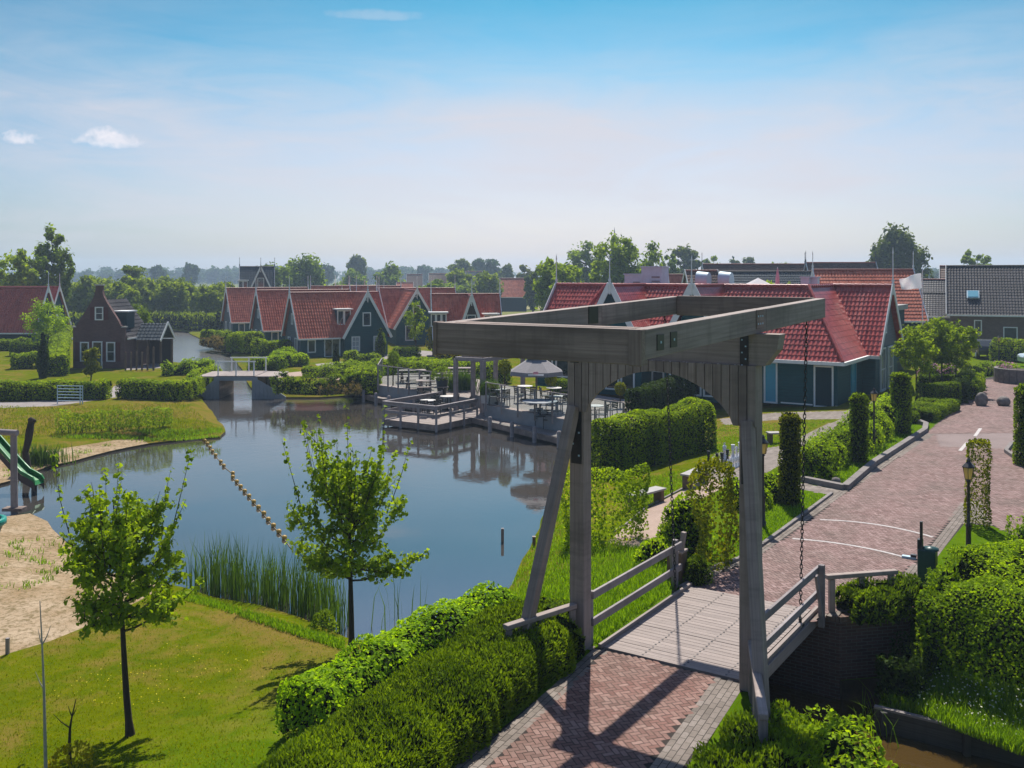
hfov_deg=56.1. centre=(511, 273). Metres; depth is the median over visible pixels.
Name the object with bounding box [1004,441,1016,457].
kerb
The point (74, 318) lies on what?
reed belt
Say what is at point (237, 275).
poplar
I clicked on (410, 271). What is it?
poplar
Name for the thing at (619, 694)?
road brick surface
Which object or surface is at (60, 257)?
tree
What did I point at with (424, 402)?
garden chair
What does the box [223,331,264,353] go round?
hedge
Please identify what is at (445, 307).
green house
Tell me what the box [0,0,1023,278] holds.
sky
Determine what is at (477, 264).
tree
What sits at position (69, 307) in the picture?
willow
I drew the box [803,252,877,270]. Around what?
brown roof house
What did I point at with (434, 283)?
bush
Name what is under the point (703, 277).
rooftop unit
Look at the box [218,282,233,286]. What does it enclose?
willow
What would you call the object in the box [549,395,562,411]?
round table
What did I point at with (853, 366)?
door
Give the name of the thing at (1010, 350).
hedge
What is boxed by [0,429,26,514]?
swing set
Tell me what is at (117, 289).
willow
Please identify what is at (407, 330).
window
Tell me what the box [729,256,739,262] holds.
tree
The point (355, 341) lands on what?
window
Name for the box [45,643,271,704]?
flowers
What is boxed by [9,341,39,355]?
hedge
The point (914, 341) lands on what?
tree
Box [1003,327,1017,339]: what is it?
window
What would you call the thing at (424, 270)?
tree
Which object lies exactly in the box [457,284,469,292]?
bush
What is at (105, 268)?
poplar
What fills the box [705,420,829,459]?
grass
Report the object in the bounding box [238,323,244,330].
window
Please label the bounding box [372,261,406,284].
tree
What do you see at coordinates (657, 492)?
bench
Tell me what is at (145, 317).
garden tree
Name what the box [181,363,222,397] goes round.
bush
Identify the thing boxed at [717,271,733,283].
rooftop unit
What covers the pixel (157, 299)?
willow
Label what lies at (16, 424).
grass
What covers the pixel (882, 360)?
window
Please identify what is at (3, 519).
swing basket
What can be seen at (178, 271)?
poplar
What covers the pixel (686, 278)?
brown roof house
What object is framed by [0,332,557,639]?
water
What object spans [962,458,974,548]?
street lamp
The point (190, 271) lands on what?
tree
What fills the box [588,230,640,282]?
tree
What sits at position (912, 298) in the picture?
house
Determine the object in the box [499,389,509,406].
garden chair
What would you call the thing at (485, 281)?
tree
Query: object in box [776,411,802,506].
hornbeam column
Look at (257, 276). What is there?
black house
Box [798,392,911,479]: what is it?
shrub
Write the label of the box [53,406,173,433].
tall wild grass
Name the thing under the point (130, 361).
palisade post
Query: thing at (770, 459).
paving stones
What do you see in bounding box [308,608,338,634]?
bush
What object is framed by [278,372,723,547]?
path
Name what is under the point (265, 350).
hedge
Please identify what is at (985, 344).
parked car
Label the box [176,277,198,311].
willow
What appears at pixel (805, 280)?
rooftop unit
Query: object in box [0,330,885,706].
bank
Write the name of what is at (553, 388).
round table
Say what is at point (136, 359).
palisade post
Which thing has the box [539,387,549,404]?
garden chair
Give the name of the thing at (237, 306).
green house
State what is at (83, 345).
window
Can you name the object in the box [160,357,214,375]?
hedge
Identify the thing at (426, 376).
picnic table
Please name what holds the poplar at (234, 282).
on the ground at (268, 743)
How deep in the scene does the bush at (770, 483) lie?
27.85 m
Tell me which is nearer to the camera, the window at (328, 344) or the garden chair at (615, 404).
the garden chair at (615, 404)
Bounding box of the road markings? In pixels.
[792,428,981,556]
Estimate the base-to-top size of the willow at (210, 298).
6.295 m
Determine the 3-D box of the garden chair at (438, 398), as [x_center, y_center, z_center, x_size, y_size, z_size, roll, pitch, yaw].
[-3.916,7.050,52.538,0.507,0.905,0.460,0,0,-30]
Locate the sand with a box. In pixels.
[0,439,154,655]
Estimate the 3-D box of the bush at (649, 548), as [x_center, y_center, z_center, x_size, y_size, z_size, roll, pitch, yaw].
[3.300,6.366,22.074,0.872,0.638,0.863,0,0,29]
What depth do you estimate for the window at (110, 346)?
75.21 m
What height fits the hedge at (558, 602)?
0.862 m
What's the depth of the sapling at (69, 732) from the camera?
14.22 m
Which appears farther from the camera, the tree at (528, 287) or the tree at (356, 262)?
the tree at (356, 262)
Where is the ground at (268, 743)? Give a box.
[0,279,1023,767]
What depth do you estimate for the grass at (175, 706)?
16.32 m
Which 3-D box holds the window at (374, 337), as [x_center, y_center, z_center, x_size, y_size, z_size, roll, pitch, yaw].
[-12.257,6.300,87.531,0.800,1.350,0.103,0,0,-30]
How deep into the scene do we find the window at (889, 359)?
56.92 m
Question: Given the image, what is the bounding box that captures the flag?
[899,273,921,289]
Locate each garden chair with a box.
[420,400,429,413]
[429,400,440,414]
[435,395,445,411]
[488,388,497,405]
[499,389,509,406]
[514,386,524,401]
[525,387,535,403]
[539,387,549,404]
[543,409,550,428]
[545,396,558,414]
[555,395,567,413]
[596,404,608,418]
[606,399,618,417]
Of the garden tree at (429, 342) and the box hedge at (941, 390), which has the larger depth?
the garden tree at (429, 342)
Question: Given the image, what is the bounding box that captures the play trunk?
[22,417,35,467]
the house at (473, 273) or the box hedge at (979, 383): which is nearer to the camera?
the box hedge at (979, 383)
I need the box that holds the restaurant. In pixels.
[535,249,907,406]
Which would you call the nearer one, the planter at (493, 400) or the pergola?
the planter at (493, 400)
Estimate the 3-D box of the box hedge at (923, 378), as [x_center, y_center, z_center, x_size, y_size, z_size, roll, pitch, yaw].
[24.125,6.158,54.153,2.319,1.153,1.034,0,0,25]
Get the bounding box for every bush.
[47,739,93,767]
[267,361,279,370]
[288,352,309,366]
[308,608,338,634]
[424,279,446,287]
[431,365,452,380]
[445,282,461,288]
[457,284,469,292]
[633,536,670,565]
[655,491,715,556]
[682,554,713,585]
[686,699,842,767]
[718,476,772,511]
[764,472,782,501]
[768,703,898,767]
[835,570,933,626]
[873,631,949,705]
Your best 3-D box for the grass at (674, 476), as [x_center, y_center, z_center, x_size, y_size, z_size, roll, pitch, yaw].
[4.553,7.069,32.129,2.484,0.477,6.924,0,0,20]
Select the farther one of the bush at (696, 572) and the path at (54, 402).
the path at (54, 402)
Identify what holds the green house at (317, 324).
on the ground at (268, 743)
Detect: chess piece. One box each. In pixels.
[723,442,725,460]
[725,449,728,461]
[730,444,734,458]
[734,456,737,467]
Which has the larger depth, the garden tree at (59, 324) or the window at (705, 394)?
the garden tree at (59, 324)
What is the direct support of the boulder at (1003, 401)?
on the road brick surface at (941, 425)
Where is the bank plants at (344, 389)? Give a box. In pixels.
[316,378,361,395]
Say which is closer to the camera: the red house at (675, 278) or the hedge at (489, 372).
the hedge at (489, 372)
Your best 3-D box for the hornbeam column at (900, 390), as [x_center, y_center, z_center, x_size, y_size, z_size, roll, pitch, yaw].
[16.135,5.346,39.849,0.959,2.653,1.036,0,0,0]
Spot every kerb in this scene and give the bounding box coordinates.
[614,474,708,531]
[679,492,832,588]
[801,419,928,489]
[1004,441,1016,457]
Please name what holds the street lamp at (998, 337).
on the ground at (268, 743)
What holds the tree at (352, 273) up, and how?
on the ground at (268, 743)
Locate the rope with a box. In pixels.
[207,444,289,546]
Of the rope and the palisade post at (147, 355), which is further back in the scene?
the palisade post at (147, 355)
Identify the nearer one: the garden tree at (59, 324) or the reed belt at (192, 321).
the garden tree at (59, 324)
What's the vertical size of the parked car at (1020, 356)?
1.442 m
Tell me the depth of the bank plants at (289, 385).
58.65 m
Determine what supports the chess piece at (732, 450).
on the paving stones at (770, 459)
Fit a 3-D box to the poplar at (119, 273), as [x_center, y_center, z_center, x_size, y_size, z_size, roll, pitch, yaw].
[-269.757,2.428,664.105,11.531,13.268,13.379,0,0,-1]
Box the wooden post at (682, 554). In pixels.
[667,531,687,583]
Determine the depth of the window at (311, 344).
85.08 m
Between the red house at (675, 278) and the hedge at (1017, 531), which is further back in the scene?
the red house at (675, 278)
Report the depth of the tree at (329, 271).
418.53 m
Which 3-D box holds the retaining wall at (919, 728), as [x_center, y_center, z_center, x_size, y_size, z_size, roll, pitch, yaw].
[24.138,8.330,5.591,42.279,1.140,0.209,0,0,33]
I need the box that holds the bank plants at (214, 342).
[198,334,226,352]
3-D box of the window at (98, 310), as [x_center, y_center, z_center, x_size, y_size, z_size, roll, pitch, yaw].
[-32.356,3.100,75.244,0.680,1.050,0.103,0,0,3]
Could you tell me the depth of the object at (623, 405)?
46.80 m
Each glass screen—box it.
[377,365,442,398]
[378,358,382,376]
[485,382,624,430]
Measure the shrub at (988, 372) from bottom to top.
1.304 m
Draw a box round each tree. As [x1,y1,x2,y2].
[0,248,49,285]
[20,298,71,344]
[32,223,75,301]
[50,449,206,736]
[81,347,101,380]
[116,265,147,283]
[131,303,153,322]
[148,264,168,281]
[179,262,200,284]
[263,261,292,286]
[282,404,429,649]
[285,252,327,288]
[321,262,334,284]
[336,268,368,284]
[345,254,367,274]
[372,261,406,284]
[387,350,399,385]
[402,300,427,353]
[417,264,432,284]
[425,326,433,356]
[445,268,474,286]
[447,258,474,273]
[464,270,503,294]
[471,257,485,271]
[482,259,500,276]
[498,263,514,277]
[498,359,511,402]
[516,264,532,277]
[523,271,538,311]
[531,256,563,310]
[544,262,584,297]
[544,377,557,394]
[566,240,605,282]
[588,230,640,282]
[614,382,625,407]
[636,240,664,269]
[660,248,679,273]
[669,243,701,273]
[702,255,719,262]
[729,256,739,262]
[742,257,754,262]
[866,222,933,278]
[890,322,941,400]
[905,316,953,382]
[923,269,938,278]
[926,317,962,381]
[936,319,981,376]
[960,249,991,264]
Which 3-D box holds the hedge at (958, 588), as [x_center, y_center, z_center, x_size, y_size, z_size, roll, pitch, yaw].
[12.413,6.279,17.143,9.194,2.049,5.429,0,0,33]
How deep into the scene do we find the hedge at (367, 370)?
60.31 m
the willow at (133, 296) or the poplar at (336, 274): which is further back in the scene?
the poplar at (336, 274)
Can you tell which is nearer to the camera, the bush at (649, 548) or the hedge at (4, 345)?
the bush at (649, 548)
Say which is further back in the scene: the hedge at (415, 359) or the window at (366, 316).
the window at (366, 316)
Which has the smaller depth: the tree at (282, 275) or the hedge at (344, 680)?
the hedge at (344, 680)
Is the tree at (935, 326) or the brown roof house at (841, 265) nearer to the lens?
the tree at (935, 326)
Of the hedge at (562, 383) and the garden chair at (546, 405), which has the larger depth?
the hedge at (562, 383)
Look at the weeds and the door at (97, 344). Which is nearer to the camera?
the weeds
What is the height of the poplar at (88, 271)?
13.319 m
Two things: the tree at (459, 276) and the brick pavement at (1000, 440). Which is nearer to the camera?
the brick pavement at (1000, 440)
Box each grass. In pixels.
[0,401,218,440]
[0,603,338,767]
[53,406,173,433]
[53,426,221,441]
[172,589,346,648]
[441,369,478,390]
[473,377,505,395]
[507,501,680,643]
[606,466,693,506]
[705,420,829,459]
[720,492,823,567]
[814,427,915,482]
[874,641,1023,755]
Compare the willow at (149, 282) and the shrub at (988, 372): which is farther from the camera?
the willow at (149, 282)
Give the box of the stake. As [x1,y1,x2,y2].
[5,638,9,654]
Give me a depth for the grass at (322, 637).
20.22 m
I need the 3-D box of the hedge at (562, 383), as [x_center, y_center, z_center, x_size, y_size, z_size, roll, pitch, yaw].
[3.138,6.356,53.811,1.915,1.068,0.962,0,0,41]
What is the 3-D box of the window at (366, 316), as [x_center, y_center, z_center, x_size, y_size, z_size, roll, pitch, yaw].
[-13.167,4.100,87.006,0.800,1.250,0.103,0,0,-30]
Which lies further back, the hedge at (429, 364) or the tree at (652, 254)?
the tree at (652, 254)
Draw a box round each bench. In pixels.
[627,486,666,509]
[680,468,708,488]
[766,431,781,443]
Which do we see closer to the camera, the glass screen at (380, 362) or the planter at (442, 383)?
the planter at (442, 383)
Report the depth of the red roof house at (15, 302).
95.40 m
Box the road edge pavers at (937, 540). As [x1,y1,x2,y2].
[692,433,991,619]
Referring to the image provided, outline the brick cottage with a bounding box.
[71,284,147,368]
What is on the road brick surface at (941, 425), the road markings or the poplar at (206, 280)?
the road markings
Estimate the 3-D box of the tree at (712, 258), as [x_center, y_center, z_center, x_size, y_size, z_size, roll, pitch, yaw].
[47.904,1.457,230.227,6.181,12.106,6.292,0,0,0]
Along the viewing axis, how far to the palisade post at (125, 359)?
73.56 m
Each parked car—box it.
[967,339,1001,358]
[1017,353,1023,362]
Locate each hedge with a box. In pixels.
[0,336,31,350]
[0,378,112,400]
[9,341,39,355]
[10,351,37,369]
[47,325,72,375]
[115,377,193,400]
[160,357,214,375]
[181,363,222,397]
[199,328,231,344]
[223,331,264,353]
[247,346,297,370]
[250,337,291,356]
[251,598,585,767]
[272,580,515,740]
[301,359,367,377]
[341,349,358,362]
[343,356,409,394]
[355,352,381,362]
[391,358,470,375]
[392,346,421,357]
[400,356,451,360]
[435,354,499,362]
[461,360,512,383]
[539,594,569,617]
[552,377,567,394]
[591,397,717,476]
[624,375,696,422]
[886,397,960,422]
[913,538,1023,685]
[915,381,961,402]
[918,373,957,384]
[950,365,980,403]
[959,369,985,399]
[988,337,1023,362]
[1004,514,1023,571]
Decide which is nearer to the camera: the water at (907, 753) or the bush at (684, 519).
the water at (907, 753)
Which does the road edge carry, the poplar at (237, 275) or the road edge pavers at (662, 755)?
the road edge pavers at (662, 755)
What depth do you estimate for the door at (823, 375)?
50.51 m
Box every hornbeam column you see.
[686,456,738,570]
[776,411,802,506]
[848,392,870,462]
[889,371,912,434]
[963,437,993,528]
[1012,383,1023,465]
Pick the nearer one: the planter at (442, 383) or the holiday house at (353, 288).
the planter at (442, 383)
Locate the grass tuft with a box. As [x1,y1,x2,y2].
[17,440,78,466]
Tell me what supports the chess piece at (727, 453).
on the paving stones at (770, 459)
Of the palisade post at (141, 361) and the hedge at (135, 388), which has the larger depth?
the palisade post at (141, 361)
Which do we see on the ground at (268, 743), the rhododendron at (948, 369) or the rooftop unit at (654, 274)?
the rhododendron at (948, 369)
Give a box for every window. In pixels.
[80,342,88,361]
[95,307,102,319]
[106,342,114,361]
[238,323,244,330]
[257,278,263,286]
[271,332,278,340]
[294,338,297,351]
[307,340,315,352]
[324,339,339,356]
[351,336,359,351]
[362,312,370,325]
[373,336,377,350]
[405,325,413,340]
[467,315,475,318]
[555,361,567,377]
[605,379,618,389]
[620,373,634,390]
[651,360,664,380]
[693,362,701,395]
[703,363,714,396]
[880,347,885,391]
[887,345,892,388]
[974,320,981,333]
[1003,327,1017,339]
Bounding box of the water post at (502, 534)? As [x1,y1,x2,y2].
[501,528,503,541]
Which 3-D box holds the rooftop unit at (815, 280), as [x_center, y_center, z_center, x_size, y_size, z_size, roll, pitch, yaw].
[19.569,1.085,62.000,0.570,1.830,0.620,0,0,33]
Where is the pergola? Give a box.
[453,355,524,413]
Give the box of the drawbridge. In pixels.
[433,296,824,721]
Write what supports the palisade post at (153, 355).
on the ground at (268, 743)
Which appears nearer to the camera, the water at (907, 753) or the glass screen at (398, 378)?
the water at (907, 753)
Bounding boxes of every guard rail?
[503,602,576,638]
[748,640,768,742]
[825,569,897,611]
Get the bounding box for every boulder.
[975,392,987,405]
[996,396,1010,405]
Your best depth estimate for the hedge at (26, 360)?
74.78 m
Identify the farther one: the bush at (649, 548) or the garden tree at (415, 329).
the garden tree at (415, 329)
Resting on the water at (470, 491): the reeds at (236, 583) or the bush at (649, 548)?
the reeds at (236, 583)
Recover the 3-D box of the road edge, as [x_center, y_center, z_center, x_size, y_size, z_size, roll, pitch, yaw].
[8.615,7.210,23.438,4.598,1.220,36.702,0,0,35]
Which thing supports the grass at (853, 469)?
on the ground at (268, 743)
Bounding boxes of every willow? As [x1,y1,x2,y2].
[65,302,73,312]
[67,274,106,313]
[91,275,105,286]
[96,276,113,285]
[105,280,133,299]
[117,287,142,308]
[125,275,156,299]
[132,283,162,313]
[152,281,176,311]
[154,275,176,286]
[160,281,190,313]
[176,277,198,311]
[185,287,198,312]
[194,283,224,312]
[199,284,224,312]
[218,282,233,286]
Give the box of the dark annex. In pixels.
[921,292,949,347]
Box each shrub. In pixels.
[561,462,650,551]
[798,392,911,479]
[975,361,1003,375]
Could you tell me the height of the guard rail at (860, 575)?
1.022 m
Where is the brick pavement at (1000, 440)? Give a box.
[904,426,1014,456]
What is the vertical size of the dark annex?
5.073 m
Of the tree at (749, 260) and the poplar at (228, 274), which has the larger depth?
the poplar at (228, 274)
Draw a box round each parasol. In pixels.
[510,359,562,411]
[747,278,768,283]
[775,267,779,283]
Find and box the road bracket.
[902,554,916,559]
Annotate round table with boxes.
[422,399,434,413]
[440,395,452,409]
[518,385,531,399]
[522,399,557,416]
[546,387,561,401]
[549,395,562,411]
[591,404,603,421]
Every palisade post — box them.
[124,352,126,370]
[130,352,131,370]
[135,352,137,370]
[141,352,142,370]
[146,347,148,370]
[152,347,154,370]
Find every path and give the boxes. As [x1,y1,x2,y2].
[0,350,434,407]
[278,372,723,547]
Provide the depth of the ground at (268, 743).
18.26 m
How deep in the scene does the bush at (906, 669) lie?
17.54 m
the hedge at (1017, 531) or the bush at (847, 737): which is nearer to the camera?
the bush at (847, 737)
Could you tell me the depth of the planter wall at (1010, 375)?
57.84 m
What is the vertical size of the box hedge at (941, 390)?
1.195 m
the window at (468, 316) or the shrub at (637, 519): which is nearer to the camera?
the shrub at (637, 519)
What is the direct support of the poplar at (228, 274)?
on the ground at (268, 743)
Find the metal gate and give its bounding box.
[57,385,82,403]
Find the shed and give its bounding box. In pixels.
[134,321,175,363]
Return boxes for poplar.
[70,271,78,282]
[78,268,94,279]
[97,266,114,278]
[98,270,115,280]
[113,268,126,280]
[141,268,155,279]
[169,270,176,279]
[173,267,184,278]
[194,272,204,284]
[202,265,222,283]
[202,269,212,283]
[216,268,236,282]
[230,270,237,283]
[235,270,239,282]
[329,270,339,283]
[363,268,375,284]
[398,266,414,281]
[402,268,415,279]
[432,266,447,272]
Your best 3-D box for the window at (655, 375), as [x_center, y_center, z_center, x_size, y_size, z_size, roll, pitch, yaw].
[8.472,5.670,55.694,0.800,2.200,0.103,0,0,33]
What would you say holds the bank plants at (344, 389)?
on the ground at (268, 743)
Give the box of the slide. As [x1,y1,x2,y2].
[0,435,44,494]
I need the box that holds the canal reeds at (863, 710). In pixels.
[851,681,899,746]
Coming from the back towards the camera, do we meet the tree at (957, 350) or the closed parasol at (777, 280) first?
the closed parasol at (777, 280)
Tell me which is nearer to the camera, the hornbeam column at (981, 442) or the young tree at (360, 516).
the young tree at (360, 516)
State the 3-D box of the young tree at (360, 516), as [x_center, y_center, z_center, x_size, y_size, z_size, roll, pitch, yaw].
[-3.138,4.890,18.378,2.542,4.758,2.716,0,0,-28]
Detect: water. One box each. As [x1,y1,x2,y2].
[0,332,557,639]
[769,683,1021,767]
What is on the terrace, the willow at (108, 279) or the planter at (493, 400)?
the planter at (493, 400)
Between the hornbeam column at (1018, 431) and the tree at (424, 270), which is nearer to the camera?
the hornbeam column at (1018, 431)
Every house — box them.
[0,273,58,342]
[0,274,71,324]
[220,276,308,335]
[237,257,274,286]
[249,277,350,345]
[281,276,392,357]
[310,275,356,290]
[348,283,401,290]
[376,276,455,344]
[396,282,413,287]
[406,274,422,287]
[428,273,448,283]
[428,279,501,355]
[466,271,481,284]
[498,278,526,310]
[669,274,682,283]
[681,269,718,283]
[701,261,804,270]
[718,271,811,283]
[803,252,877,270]
[811,252,928,363]
[920,279,944,291]
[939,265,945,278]
[945,265,1023,341]
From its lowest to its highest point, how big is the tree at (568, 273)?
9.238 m
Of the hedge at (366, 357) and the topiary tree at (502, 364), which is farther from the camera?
the hedge at (366, 357)
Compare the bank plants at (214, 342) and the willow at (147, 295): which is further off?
the willow at (147, 295)
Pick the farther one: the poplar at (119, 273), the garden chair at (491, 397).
the poplar at (119, 273)
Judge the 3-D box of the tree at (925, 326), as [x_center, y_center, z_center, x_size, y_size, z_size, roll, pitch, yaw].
[23.141,4.477,53.511,2.736,4.292,2.285,0,0,0]
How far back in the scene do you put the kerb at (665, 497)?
29.27 m
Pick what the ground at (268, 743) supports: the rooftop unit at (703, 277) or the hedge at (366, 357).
the hedge at (366, 357)
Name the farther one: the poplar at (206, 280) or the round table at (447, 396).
the poplar at (206, 280)
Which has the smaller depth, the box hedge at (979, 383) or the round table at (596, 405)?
the round table at (596, 405)
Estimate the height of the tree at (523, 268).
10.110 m
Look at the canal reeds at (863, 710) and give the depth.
17.30 m
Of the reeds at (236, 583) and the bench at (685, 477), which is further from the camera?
the bench at (685, 477)
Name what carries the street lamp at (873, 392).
on the ground at (268, 743)
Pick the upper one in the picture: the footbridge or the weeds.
the footbridge
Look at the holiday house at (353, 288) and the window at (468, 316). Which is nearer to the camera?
the window at (468, 316)
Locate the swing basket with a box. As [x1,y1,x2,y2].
[0,514,6,530]
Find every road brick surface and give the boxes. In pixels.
[486,651,715,767]
[698,379,1023,621]
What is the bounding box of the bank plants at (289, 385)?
[269,368,363,395]
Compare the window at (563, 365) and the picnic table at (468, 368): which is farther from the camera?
the picnic table at (468, 368)
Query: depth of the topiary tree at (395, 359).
58.89 m
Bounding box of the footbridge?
[198,357,288,398]
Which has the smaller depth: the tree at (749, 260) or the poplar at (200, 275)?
the tree at (749, 260)
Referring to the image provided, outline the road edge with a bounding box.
[461,434,988,767]
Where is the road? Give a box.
[490,377,1023,767]
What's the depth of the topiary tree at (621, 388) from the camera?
49.16 m
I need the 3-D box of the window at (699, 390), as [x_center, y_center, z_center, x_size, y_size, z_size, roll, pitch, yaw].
[10.036,5.620,52.988,0.900,2.200,0.103,0,0,33]
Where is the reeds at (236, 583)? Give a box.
[182,529,427,634]
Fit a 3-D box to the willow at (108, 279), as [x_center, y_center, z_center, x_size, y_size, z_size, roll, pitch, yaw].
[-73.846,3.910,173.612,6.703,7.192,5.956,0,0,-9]
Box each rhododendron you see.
[917,363,939,381]
[938,363,958,374]
[985,360,1020,368]
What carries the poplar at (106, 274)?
on the ground at (268, 743)
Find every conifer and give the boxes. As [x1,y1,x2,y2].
[332,343,339,362]
[374,328,386,356]
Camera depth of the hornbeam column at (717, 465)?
21.64 m
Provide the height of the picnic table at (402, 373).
0.782 m
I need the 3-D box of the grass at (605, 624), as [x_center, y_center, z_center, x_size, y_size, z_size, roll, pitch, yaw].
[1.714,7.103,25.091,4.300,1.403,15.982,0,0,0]
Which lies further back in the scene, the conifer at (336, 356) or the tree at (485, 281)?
the tree at (485, 281)
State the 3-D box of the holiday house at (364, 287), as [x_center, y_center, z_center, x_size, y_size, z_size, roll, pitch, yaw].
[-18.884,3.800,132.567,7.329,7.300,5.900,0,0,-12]
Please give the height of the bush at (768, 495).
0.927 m
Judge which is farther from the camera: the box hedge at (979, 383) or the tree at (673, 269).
the tree at (673, 269)
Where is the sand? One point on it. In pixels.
(20, 627)
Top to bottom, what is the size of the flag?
1.024 m
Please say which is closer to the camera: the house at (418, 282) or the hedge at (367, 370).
the hedge at (367, 370)
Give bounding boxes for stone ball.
[831,477,840,482]
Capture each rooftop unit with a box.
[623,274,640,282]
[640,266,669,282]
[695,271,711,283]
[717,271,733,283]
[799,277,810,283]
[811,277,820,283]
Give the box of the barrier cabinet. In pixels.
[917,521,938,583]
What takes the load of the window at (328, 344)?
in the green house at (317, 324)
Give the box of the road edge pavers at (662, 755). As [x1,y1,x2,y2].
[455,646,740,767]
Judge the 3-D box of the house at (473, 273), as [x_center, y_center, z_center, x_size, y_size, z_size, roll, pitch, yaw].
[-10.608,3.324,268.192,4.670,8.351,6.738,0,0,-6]
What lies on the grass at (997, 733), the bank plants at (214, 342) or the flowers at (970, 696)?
the flowers at (970, 696)
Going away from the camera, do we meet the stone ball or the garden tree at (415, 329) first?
the stone ball
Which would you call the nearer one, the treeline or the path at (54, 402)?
the path at (54, 402)
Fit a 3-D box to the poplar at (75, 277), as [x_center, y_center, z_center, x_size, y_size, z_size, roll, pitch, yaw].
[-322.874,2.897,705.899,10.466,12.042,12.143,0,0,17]
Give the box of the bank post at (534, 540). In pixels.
[532,536,535,546]
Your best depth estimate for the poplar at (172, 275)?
679.33 m
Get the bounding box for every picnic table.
[396,369,425,382]
[401,375,434,389]
[416,379,448,393]
[448,367,470,374]
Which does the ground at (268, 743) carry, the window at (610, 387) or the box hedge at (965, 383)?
the box hedge at (965, 383)
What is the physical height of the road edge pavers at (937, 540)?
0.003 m
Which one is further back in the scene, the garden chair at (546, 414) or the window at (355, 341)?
the window at (355, 341)
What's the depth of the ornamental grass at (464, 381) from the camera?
56.01 m
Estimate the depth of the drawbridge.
16.23 m
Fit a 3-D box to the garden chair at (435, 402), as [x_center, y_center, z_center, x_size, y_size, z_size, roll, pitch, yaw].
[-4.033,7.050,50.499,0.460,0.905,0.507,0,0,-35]
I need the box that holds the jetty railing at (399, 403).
[382,391,477,432]
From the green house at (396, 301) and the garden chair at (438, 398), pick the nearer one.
the garden chair at (438, 398)
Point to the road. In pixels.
(658, 749)
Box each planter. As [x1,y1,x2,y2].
[436,377,447,394]
[481,395,496,403]
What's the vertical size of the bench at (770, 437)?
0.480 m
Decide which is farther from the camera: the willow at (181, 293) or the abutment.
the willow at (181, 293)
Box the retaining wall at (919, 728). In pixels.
[874,704,1023,767]
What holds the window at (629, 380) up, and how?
in the restaurant
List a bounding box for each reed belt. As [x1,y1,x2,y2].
[68,310,142,325]
[148,310,223,330]
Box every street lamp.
[762,435,768,526]
[870,388,877,451]
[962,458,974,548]
[997,335,1000,360]
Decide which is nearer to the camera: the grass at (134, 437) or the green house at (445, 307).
the grass at (134, 437)
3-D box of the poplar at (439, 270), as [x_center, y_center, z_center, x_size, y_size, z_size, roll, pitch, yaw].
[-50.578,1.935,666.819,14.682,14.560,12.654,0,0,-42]
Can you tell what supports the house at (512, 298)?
on the ground at (268, 743)
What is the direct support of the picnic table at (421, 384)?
on the terrace
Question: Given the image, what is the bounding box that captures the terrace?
[362,374,634,447]
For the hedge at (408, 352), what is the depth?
84.73 m
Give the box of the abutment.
[694,586,914,699]
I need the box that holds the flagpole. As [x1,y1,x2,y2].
[922,268,922,361]
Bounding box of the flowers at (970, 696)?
[918,663,1023,729]
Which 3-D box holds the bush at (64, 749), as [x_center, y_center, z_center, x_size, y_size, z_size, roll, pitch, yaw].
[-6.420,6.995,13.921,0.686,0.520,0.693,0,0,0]
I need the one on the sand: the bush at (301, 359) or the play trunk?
the play trunk
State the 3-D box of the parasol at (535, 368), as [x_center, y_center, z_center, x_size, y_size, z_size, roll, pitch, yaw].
[1.225,5.385,47.982,2.624,2.930,2.659,0,0,0]
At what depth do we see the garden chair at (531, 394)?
50.80 m
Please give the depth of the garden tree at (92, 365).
63.24 m
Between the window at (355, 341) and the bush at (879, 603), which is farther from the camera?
the window at (355, 341)
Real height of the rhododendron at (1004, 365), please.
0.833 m
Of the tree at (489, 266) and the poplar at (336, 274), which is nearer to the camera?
the tree at (489, 266)
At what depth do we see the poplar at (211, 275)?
680.23 m
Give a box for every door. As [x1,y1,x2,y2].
[92,341,102,367]
[764,363,777,403]
[814,365,833,406]
[851,363,855,394]
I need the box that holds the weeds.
[0,442,112,590]
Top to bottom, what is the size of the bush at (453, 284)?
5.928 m
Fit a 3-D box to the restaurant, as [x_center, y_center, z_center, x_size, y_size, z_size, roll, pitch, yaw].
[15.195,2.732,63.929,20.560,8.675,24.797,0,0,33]
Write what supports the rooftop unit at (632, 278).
on the restaurant
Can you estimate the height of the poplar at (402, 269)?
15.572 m
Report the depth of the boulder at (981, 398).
48.01 m
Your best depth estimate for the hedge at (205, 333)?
100.40 m
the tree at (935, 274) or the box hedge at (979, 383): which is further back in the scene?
the tree at (935, 274)
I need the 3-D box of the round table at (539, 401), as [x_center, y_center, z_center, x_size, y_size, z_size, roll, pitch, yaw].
[1.346,6.474,46.147,1.700,0.752,1.674,0,0,0]
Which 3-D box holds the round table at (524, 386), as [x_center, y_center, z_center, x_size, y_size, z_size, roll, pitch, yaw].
[0.710,6.474,52.398,0.840,0.752,0.827,0,0,0]
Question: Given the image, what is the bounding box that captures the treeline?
[4,270,599,281]
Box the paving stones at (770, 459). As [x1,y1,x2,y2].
[702,400,876,493]
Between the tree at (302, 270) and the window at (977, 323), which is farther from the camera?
the tree at (302, 270)
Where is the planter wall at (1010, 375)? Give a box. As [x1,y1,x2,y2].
[993,366,1023,383]
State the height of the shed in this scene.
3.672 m
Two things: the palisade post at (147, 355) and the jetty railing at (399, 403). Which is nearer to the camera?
the jetty railing at (399, 403)
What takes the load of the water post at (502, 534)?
in the water at (470, 491)
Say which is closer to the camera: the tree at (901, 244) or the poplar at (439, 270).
the tree at (901, 244)
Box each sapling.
[35,601,50,767]
[53,699,76,764]

